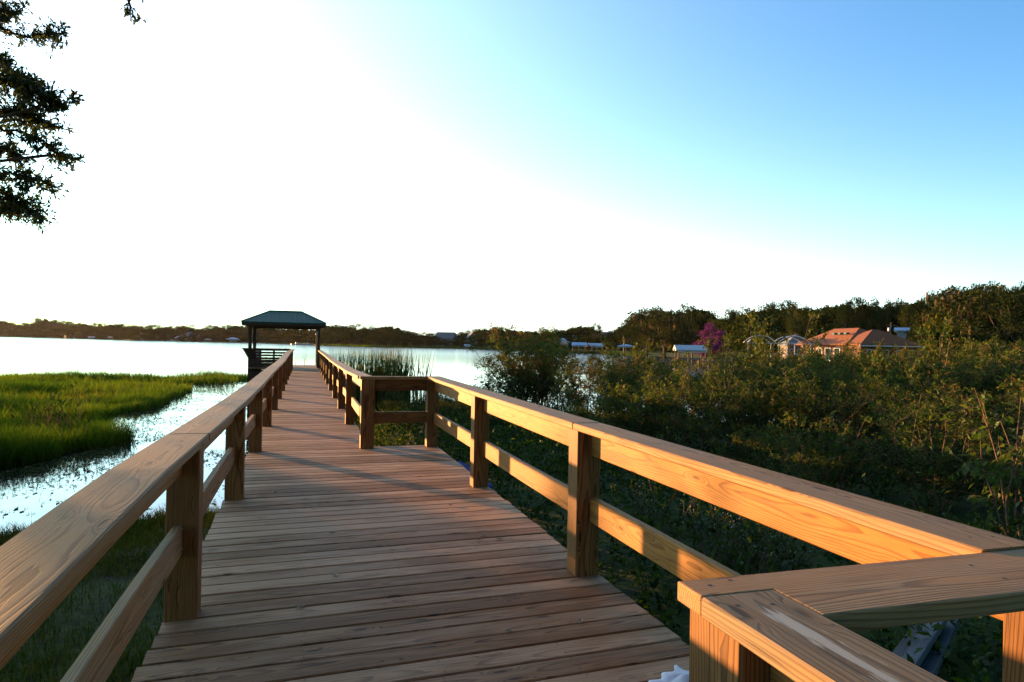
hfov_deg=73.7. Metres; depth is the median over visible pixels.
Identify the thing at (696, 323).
tree
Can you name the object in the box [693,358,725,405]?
willow shrub
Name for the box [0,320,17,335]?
tree
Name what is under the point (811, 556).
wildflower
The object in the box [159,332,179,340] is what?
tree
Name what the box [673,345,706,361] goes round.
boathouse
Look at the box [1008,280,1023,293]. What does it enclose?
tree
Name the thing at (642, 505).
wildflower
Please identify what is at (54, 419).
water plant
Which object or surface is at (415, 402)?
shrub
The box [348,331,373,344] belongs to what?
tree
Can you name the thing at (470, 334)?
house
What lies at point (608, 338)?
tree
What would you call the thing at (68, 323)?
tree
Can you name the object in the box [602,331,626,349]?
tree
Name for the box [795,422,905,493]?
willow shrub
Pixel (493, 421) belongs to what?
shrub
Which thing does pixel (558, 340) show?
willow shrub
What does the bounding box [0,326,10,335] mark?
tree
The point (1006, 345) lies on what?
bush
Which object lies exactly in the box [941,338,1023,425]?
willow shrub
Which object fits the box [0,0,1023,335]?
sky
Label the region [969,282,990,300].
tree
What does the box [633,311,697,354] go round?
tree
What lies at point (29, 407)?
water plant
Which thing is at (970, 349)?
willow shrub
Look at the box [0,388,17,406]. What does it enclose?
water plant
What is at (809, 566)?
wildflower
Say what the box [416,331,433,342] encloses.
tree
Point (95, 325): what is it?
tree
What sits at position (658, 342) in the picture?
tree
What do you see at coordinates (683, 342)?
tree
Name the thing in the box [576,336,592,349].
tree
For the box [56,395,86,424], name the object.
water plant
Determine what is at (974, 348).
bush
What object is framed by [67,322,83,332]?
tree
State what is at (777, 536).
wildflower
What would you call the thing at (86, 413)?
water plant
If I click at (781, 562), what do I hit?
wildflower
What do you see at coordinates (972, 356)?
willow shrub
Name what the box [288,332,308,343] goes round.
tree
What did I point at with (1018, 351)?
willow shrub
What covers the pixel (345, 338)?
tree
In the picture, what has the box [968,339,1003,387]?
willow shrub
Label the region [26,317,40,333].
tree
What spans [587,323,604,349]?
tree
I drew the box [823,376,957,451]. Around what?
willow shrub
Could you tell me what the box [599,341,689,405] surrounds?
willow shrub
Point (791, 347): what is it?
house
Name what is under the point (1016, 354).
willow shrub
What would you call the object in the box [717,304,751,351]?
tree
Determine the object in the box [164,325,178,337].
tree
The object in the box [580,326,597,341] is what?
tree
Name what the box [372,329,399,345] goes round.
tree
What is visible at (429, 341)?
tree
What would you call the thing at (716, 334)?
flowering tree
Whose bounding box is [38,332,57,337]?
tree
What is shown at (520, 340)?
tree
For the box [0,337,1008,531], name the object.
water
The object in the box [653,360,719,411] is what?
willow shrub
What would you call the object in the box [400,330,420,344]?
tree
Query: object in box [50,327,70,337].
tree
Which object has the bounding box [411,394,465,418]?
shrub
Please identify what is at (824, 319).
woods
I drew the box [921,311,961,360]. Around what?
tree
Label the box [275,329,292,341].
tree
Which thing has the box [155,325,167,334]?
tree
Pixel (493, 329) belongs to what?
tree
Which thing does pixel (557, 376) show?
willow shrub
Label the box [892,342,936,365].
bush
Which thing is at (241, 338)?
tree
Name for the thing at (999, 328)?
tree
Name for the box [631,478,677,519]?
wildflower
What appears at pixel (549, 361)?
willow shrub
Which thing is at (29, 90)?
oak tree
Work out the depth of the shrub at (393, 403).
21.46 m
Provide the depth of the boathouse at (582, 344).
228.31 m
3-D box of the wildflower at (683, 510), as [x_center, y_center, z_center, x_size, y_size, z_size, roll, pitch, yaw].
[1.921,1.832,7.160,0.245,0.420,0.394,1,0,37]
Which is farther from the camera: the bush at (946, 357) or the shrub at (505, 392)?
the bush at (946, 357)
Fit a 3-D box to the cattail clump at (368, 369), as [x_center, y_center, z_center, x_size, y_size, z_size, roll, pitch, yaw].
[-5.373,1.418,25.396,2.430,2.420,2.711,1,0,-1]
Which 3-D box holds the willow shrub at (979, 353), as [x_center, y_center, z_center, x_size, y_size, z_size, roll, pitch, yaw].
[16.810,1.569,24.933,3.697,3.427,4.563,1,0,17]
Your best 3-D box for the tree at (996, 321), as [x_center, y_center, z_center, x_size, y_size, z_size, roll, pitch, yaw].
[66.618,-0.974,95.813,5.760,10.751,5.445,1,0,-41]
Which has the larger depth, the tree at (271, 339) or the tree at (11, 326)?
the tree at (11, 326)
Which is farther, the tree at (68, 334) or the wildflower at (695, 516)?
the tree at (68, 334)
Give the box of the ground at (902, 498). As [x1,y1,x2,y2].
[0,336,1023,681]
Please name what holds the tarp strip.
attached to the boardwalk
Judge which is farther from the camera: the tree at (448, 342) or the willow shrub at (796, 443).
the tree at (448, 342)
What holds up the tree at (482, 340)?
on the ground at (902, 498)
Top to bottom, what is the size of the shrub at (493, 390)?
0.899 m
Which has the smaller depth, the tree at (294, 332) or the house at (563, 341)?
the house at (563, 341)
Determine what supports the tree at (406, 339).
on the ground at (902, 498)
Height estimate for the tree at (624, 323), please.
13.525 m
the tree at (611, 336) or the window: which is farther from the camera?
the tree at (611, 336)
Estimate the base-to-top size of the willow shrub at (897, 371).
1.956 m
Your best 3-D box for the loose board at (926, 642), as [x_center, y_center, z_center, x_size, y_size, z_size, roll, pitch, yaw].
[2.280,1.762,3.850,0.094,0.054,1.500,1,0,41]
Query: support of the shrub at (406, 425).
on the ground at (902, 498)
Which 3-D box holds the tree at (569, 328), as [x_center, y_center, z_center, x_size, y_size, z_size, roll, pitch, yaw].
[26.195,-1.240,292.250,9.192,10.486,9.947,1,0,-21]
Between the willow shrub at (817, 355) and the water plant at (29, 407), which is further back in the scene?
the willow shrub at (817, 355)
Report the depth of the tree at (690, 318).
208.68 m
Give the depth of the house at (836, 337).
98.02 m
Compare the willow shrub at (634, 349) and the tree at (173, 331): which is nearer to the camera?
the willow shrub at (634, 349)
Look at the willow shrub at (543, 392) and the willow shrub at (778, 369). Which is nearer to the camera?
the willow shrub at (778, 369)
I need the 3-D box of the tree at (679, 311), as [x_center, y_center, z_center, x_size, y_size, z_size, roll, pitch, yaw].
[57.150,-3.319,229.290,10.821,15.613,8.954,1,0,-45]
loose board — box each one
[892,623,925,657]
[902,621,947,666]
[920,619,960,675]
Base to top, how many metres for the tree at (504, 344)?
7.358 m
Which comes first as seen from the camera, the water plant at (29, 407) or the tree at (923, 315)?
the water plant at (29, 407)
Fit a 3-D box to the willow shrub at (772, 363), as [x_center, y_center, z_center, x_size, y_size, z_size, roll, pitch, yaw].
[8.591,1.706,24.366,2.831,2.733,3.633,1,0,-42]
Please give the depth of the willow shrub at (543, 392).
21.90 m
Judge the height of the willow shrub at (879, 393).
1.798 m
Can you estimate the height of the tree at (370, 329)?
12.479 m
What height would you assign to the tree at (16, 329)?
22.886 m
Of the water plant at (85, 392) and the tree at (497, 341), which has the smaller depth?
the water plant at (85, 392)
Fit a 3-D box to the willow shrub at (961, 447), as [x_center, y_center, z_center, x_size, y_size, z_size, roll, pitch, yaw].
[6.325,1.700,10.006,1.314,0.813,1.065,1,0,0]
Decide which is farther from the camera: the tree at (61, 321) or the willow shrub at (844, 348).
the tree at (61, 321)
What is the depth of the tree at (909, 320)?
122.31 m
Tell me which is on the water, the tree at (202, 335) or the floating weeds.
the floating weeds
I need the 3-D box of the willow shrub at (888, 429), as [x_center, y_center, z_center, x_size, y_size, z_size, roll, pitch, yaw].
[5.730,1.492,9.994,1.315,1.316,1.318,1,0,-24]
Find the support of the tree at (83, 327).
on the ground at (902, 498)
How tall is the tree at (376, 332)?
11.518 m
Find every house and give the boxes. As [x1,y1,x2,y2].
[181,332,199,341]
[436,332,456,344]
[466,332,476,342]
[560,338,568,348]
[777,334,800,359]
[796,328,921,364]
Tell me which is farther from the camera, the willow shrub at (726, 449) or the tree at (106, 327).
the tree at (106, 327)
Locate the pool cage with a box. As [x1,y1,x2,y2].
[743,335,818,363]
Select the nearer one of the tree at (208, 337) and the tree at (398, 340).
the tree at (398, 340)
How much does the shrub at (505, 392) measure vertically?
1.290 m
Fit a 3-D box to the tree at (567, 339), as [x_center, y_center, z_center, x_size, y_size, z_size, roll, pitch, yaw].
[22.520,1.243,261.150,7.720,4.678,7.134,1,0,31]
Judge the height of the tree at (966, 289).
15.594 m
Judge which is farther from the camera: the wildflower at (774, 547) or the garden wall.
the garden wall
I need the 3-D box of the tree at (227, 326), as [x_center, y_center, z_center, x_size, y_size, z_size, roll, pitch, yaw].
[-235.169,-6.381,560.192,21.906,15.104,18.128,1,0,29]
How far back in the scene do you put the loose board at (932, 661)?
3.99 m
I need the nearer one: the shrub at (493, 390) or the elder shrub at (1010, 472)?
the elder shrub at (1010, 472)
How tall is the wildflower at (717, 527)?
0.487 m
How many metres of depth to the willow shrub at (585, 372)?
24.17 m
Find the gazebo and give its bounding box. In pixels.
[241,310,325,382]
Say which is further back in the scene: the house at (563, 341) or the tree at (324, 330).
the tree at (324, 330)
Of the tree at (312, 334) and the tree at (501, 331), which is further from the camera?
the tree at (312, 334)
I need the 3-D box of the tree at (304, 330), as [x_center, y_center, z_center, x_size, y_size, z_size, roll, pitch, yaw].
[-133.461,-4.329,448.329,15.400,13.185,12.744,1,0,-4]
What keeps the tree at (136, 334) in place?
on the ground at (902, 498)
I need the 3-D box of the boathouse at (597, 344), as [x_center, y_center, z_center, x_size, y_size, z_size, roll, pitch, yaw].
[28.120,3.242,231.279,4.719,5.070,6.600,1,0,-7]
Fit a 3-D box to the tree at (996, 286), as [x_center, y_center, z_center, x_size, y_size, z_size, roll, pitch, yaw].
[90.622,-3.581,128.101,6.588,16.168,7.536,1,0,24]
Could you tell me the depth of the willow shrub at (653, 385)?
13.74 m
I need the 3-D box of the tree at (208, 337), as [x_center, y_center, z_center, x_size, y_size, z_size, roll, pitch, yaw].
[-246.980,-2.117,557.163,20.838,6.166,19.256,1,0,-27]
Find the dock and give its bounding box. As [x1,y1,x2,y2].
[698,358,724,364]
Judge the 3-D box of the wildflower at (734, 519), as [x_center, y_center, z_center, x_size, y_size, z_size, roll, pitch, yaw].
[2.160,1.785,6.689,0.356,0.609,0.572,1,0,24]
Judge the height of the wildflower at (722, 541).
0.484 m
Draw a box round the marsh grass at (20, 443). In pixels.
[0,366,247,469]
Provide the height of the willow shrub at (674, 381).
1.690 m
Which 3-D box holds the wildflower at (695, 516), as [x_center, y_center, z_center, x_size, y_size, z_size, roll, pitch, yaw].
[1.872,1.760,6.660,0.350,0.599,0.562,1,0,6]
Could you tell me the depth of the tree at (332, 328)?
407.60 m
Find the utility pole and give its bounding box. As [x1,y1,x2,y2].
[885,322,896,333]
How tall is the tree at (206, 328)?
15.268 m
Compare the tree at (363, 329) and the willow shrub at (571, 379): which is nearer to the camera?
the willow shrub at (571, 379)
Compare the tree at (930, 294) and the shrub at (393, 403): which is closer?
the shrub at (393, 403)
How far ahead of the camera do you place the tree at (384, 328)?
376.36 m
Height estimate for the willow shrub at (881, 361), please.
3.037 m
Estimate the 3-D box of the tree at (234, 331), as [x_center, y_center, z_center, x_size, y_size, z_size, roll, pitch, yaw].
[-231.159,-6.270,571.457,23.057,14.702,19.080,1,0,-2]
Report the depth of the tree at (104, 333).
673.34 m
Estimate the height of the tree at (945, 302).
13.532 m
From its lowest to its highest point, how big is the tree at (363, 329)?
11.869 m
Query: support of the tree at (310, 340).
on the ground at (902, 498)
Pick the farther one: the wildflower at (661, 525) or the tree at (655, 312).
the tree at (655, 312)
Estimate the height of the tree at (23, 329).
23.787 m
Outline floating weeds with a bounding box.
[0,383,247,515]
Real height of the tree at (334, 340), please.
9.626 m
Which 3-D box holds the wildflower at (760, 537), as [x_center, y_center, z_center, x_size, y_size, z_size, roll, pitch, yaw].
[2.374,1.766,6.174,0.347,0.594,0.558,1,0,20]
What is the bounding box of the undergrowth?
[355,395,1023,681]
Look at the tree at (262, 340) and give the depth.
503.29 m
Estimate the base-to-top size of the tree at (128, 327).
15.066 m
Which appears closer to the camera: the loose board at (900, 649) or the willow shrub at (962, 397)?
the loose board at (900, 649)
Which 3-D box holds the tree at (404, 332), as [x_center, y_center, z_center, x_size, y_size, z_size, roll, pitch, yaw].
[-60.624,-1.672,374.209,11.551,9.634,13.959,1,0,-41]
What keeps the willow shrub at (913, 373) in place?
on the ground at (902, 498)
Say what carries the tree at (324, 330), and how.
on the ground at (902, 498)
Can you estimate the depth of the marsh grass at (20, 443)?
23.02 m
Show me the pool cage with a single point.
(799, 338)
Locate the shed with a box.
[894,328,909,338]
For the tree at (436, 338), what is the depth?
348.22 m
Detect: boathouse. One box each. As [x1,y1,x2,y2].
[571,342,586,352]
[587,343,603,351]
[618,344,633,354]
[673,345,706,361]
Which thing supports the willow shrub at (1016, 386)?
on the ground at (902, 498)
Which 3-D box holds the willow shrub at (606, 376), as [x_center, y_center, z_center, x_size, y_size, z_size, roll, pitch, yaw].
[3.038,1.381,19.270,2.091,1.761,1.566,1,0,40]
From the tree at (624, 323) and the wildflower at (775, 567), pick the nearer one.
the wildflower at (775, 567)
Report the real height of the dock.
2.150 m
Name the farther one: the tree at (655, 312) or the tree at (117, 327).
the tree at (117, 327)
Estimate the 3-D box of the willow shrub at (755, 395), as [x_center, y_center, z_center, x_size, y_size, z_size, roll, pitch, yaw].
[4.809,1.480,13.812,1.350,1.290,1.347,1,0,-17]
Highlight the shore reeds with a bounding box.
[320,344,644,355]
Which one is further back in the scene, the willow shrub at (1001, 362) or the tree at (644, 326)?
the tree at (644, 326)
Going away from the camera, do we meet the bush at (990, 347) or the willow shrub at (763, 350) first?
the willow shrub at (763, 350)
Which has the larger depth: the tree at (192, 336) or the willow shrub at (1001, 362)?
the tree at (192, 336)
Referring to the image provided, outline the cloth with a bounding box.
[648,665,688,681]
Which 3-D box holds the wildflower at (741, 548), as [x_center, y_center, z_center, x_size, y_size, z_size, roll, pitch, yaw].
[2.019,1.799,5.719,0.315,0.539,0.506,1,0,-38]
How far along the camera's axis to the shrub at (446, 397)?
22.84 m
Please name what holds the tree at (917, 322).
on the ground at (902, 498)
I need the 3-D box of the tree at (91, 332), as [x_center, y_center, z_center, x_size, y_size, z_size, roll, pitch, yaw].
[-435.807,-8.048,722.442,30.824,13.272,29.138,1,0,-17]
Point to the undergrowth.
(380, 431)
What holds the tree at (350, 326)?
on the ground at (902, 498)
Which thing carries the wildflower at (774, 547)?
on the ground at (902, 498)
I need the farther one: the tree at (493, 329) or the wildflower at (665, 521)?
the tree at (493, 329)
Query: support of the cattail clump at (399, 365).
on the ground at (902, 498)
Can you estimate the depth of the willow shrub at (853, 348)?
26.43 m
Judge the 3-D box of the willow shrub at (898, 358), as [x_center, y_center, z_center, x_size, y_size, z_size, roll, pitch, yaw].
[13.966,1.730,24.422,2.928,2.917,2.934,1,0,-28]
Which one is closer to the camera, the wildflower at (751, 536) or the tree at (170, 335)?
the wildflower at (751, 536)
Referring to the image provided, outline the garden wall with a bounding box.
[430,345,455,346]
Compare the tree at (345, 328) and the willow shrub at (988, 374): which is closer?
the willow shrub at (988, 374)
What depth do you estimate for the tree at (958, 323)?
96.24 m
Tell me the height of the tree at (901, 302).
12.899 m
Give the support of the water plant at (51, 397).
in the water
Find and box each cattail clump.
[325,346,363,386]
[339,347,397,409]
[355,347,420,408]
[390,348,434,404]
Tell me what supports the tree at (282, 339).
on the ground at (902, 498)
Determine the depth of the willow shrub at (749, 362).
26.67 m
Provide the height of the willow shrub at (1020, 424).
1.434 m
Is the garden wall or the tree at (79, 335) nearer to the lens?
the garden wall
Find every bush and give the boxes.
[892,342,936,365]
[907,338,953,361]
[935,350,961,363]
[954,338,990,355]
[972,333,1023,361]
[974,344,1003,359]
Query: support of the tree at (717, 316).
on the ground at (902, 498)
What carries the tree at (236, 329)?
on the ground at (902, 498)
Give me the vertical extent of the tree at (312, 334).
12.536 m
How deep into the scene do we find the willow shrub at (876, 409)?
11.15 m
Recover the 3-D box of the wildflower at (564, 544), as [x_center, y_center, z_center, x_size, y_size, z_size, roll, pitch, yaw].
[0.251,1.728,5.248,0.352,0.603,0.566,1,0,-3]
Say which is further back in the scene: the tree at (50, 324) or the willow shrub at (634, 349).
the tree at (50, 324)
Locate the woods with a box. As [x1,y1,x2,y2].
[0,287,1023,352]
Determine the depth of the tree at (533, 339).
277.50 m
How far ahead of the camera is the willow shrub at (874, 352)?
23.70 m
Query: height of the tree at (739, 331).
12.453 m
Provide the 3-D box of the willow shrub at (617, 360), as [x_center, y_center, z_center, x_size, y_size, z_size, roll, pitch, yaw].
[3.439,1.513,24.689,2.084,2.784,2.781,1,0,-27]
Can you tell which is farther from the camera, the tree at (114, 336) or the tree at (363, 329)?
the tree at (114, 336)
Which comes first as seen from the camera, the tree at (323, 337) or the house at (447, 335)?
the house at (447, 335)
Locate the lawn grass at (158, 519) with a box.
[0,502,221,681]
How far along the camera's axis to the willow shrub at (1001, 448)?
9.40 m
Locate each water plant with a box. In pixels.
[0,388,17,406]
[8,402,37,429]
[28,403,56,432]
[35,394,57,425]
[38,408,62,439]
[41,391,76,423]
[43,398,69,426]
[49,401,80,430]
[54,410,71,432]
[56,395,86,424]
[67,407,90,434]
[70,382,88,403]
[83,387,101,403]
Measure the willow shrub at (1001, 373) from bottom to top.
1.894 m
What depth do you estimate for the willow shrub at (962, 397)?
10.91 m
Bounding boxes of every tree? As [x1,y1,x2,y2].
[0,0,147,234]
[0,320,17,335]
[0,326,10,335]
[3,323,19,334]
[9,331,33,336]
[13,322,28,336]
[19,322,34,333]
[22,327,47,336]
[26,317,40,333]
[34,319,49,335]
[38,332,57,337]
[41,319,58,334]
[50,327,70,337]
[51,320,70,335]
[57,321,74,333]
[62,330,73,338]
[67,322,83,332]
[69,328,86,338]
[79,324,92,333]
[82,328,103,338]
[88,322,100,337]
[94,330,116,338]
[96,322,108,334]
[100,323,113,335]
[104,335,125,338]
[109,323,126,337]
[120,331,132,339]
[121,324,132,334]
[128,324,143,336]
[128,328,140,340]
[138,328,154,340]
[143,324,160,336]
[150,331,168,339]
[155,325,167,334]
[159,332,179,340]
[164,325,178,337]
[170,325,183,334]
[175,324,195,335]
[176,330,186,341]
[185,335,198,341]
[188,329,207,341]
[198,335,219,340]
[202,324,219,337]
[207,329,233,341]
[216,325,237,339]
[226,325,239,340]
[233,325,248,337]
[234,331,256,341]
[247,328,262,339]
[256,334,277,342]
[262,329,280,339]
[263,335,283,342]
[274,335,298,343]
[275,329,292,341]
[279,329,293,341]
[285,329,304,342]
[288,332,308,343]
[296,329,315,336]
[302,327,326,341]
[302,334,321,343]
[312,333,336,343]
[320,328,332,342]
[324,324,344,342]
[324,330,350,343]
[338,326,354,341]
[338,332,357,344]
[344,323,368,342]
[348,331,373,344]
[355,325,368,340]
[363,334,383,345]
[364,325,377,342]
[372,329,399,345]
[373,326,385,343]
[376,326,393,343]
[384,326,403,343]
[388,335,405,345]
[398,330,413,341]
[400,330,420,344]
[402,335,421,345]
[412,335,436,345]
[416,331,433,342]
[425,335,441,346]
[442,340,457,346]
[452,336,471,346]
[469,332,485,346]
[470,331,493,346]
[481,327,502,344]
[491,335,508,347]
[494,327,510,343]
[501,335,514,347]
[504,327,515,343]
[511,334,530,348]
[517,330,531,343]
[525,335,539,348]
[538,327,554,344]
[566,326,580,345]
[566,338,579,349]
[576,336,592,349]
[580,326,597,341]
[585,332,611,349]
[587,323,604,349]
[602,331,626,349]
[605,330,641,350]
[613,306,674,355]
[619,317,636,350]
[624,324,645,351]
[625,324,659,349]
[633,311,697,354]
[645,305,665,348]
[651,327,675,350]
[657,308,674,350]
[661,330,692,351]
[668,309,688,344]
[676,300,705,344]
[691,308,710,342]
[692,322,728,358]
[705,311,720,335]
[707,307,736,351]
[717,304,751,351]
[733,310,756,348]
[746,303,771,346]
[760,301,778,350]
[769,298,797,351]
[778,300,814,338]
[826,301,864,330]
[839,295,876,330]
[865,298,897,334]
[867,295,879,306]
[881,297,909,330]
[893,302,919,341]
[904,296,984,345]
[907,313,936,353]
[908,297,938,334]
[918,282,1023,345]
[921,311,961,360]
[922,290,940,308]
[930,286,961,344]
[956,305,985,345]
[962,283,979,298]
[965,297,1008,358]
[966,290,1023,350]
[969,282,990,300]
[987,281,1008,294]
[987,302,1011,354]
[993,285,1014,299]
[994,304,1023,350]
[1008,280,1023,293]
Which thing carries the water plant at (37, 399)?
in the water
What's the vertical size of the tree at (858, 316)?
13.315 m
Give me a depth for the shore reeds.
328.38 m
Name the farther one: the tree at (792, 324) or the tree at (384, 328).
the tree at (384, 328)
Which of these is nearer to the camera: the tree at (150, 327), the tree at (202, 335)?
the tree at (202, 335)
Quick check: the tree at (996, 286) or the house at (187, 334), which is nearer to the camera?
the tree at (996, 286)
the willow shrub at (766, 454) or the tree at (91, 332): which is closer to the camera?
the willow shrub at (766, 454)
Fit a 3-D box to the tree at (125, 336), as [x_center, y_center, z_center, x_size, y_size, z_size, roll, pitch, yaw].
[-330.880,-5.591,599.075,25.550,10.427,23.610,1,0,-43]
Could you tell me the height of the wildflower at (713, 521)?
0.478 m
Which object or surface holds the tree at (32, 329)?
on the ground at (902, 498)
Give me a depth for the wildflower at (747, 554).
5.69 m
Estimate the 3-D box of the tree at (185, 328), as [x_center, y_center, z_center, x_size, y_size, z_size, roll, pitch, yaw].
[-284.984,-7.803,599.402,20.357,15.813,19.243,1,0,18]
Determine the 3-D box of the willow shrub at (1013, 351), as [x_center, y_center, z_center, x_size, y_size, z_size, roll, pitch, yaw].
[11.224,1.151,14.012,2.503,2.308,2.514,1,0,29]
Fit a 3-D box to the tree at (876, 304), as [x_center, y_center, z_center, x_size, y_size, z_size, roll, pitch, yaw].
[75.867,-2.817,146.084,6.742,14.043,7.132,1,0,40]
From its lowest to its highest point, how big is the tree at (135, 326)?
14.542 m
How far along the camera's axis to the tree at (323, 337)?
389.08 m
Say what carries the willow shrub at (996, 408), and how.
on the ground at (902, 498)
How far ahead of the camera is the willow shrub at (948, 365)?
17.01 m
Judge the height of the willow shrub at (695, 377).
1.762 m
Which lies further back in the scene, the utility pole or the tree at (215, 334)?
the tree at (215, 334)
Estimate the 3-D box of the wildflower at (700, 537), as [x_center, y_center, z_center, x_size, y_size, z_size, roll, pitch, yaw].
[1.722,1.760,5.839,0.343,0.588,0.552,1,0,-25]
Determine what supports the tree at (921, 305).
on the ground at (902, 498)
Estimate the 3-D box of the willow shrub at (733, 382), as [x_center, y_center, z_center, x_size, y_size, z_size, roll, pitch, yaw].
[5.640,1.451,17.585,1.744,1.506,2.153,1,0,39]
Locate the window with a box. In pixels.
[825,348,830,360]
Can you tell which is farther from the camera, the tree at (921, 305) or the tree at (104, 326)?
the tree at (104, 326)
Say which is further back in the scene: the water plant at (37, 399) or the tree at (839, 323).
the tree at (839, 323)
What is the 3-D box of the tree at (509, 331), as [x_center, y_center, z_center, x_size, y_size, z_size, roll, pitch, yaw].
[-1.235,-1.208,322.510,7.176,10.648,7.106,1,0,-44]
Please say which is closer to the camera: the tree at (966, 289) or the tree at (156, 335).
the tree at (966, 289)
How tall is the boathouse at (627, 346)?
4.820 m
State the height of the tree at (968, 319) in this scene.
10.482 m
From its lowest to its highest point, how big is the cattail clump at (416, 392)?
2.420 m
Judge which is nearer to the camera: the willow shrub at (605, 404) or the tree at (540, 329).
the willow shrub at (605, 404)
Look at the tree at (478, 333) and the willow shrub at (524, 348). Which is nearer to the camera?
the willow shrub at (524, 348)
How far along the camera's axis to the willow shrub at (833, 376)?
16.68 m
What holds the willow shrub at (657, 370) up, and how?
on the ground at (902, 498)
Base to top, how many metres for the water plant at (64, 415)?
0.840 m
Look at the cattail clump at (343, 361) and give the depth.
25.73 m
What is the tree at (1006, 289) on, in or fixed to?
on the ground at (902, 498)
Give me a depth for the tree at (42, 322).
904.77 m
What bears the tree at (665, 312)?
on the ground at (902, 498)
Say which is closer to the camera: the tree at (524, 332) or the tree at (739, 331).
the tree at (739, 331)
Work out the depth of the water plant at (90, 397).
23.53 m
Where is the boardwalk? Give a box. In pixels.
[0,349,1023,681]
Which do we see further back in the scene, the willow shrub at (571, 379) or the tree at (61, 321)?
the tree at (61, 321)
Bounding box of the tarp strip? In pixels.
[457,460,493,487]
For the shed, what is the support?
on the ground at (902, 498)
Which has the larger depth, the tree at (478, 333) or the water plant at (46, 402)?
the tree at (478, 333)
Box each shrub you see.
[378,391,409,410]
[398,396,425,410]
[399,423,414,430]
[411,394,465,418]
[418,393,452,402]
[458,383,495,412]
[465,322,583,404]
[473,350,544,400]
[477,374,520,398]
[485,320,548,401]
[489,415,504,429]
[501,338,573,406]
[522,335,578,406]
[531,342,578,406]
[547,369,589,412]
[557,346,609,409]
[559,378,648,426]
[566,360,664,409]
[581,359,646,413]
[584,344,637,408]
[594,373,712,442]
[598,338,657,403]
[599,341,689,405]
[603,386,671,442]
[612,352,689,409]
[614,360,752,451]
[639,364,700,414]
[641,367,747,417]
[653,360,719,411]
[668,360,723,399]
[687,369,757,422]
[691,360,848,451]
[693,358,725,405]
[698,308,828,415]
[708,423,770,464]
[711,348,780,397]
[712,353,804,407]
[717,384,777,437]
[718,341,792,390]
[731,364,878,450]
[731,410,907,489]
[733,426,799,469]
[740,338,868,378]
[743,342,797,399]
[743,379,865,452]
[746,352,848,423]
[764,341,870,425]
[778,347,889,425]
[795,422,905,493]
[804,364,906,453]
[809,340,901,421]
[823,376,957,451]
[824,350,904,430]
[838,398,964,483]
[842,338,922,422]
[846,358,946,414]
[853,383,953,454]
[855,337,1009,393]
[856,345,909,384]
[863,390,1013,512]
[866,307,1001,425]
[868,366,988,443]
[869,350,966,416]
[879,349,936,398]
[898,357,1006,403]
[902,433,994,482]
[905,341,1023,376]
[918,351,1004,426]
[919,418,1023,492]
[920,368,1023,441]
[922,387,1023,539]
[934,387,1023,466]
[935,383,1023,452]
[936,338,998,393]
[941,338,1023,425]
[946,338,1021,374]
[965,343,1023,391]
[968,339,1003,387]
[972,418,1023,469]
[973,362,1023,441]
[975,342,1018,377]
[983,341,1023,430]
[985,374,1023,443]
[1003,342,1023,374]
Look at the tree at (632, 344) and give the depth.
222.46 m
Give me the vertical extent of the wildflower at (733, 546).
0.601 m
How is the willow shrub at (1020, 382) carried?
on the ground at (902, 498)
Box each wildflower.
[552,525,566,545]
[613,484,651,515]
[619,501,639,514]
[624,479,656,512]
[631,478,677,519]
[632,487,656,520]
[650,506,670,533]
[660,497,694,540]
[681,497,701,528]
[687,494,725,540]
[687,510,747,560]
[691,505,730,542]
[697,515,742,564]
[701,504,744,544]
[704,532,770,574]
[710,515,751,563]
[722,508,745,542]
[726,521,786,572]
[727,539,766,574]
[730,515,768,560]
[733,517,778,556]
[736,524,795,572]
[759,525,790,559]
[765,526,790,561]
[765,548,802,571]
[768,547,812,571]
[770,531,819,569]
[775,549,818,570]
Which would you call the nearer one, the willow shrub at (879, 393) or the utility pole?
the willow shrub at (879, 393)
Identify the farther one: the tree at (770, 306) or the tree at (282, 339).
the tree at (282, 339)
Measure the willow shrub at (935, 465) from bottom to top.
1.565 m
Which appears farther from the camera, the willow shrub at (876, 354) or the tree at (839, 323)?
the tree at (839, 323)
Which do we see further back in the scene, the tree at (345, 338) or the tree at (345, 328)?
the tree at (345, 328)
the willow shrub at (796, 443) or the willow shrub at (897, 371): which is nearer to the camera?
the willow shrub at (796, 443)
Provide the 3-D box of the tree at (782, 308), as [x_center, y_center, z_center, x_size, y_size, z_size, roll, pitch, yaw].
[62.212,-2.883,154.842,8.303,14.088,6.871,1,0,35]
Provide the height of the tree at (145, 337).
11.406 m
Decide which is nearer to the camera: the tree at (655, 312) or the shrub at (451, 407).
the shrub at (451, 407)
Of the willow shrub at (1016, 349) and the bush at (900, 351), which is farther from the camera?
the bush at (900, 351)
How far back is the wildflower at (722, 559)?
5.32 m
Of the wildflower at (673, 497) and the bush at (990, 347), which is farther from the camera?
the bush at (990, 347)
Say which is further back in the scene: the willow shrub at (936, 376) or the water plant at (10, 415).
the water plant at (10, 415)
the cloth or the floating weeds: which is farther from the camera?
the floating weeds
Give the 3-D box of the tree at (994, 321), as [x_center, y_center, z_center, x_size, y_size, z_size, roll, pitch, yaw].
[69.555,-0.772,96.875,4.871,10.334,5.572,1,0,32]
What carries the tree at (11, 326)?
on the ground at (902, 498)
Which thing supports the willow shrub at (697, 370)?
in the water
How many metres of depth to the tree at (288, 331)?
484.63 m
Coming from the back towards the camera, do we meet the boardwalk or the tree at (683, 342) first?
the tree at (683, 342)
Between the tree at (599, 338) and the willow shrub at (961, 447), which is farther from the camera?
the tree at (599, 338)
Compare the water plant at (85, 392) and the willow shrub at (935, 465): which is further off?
the water plant at (85, 392)
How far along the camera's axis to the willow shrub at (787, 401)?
12.72 m

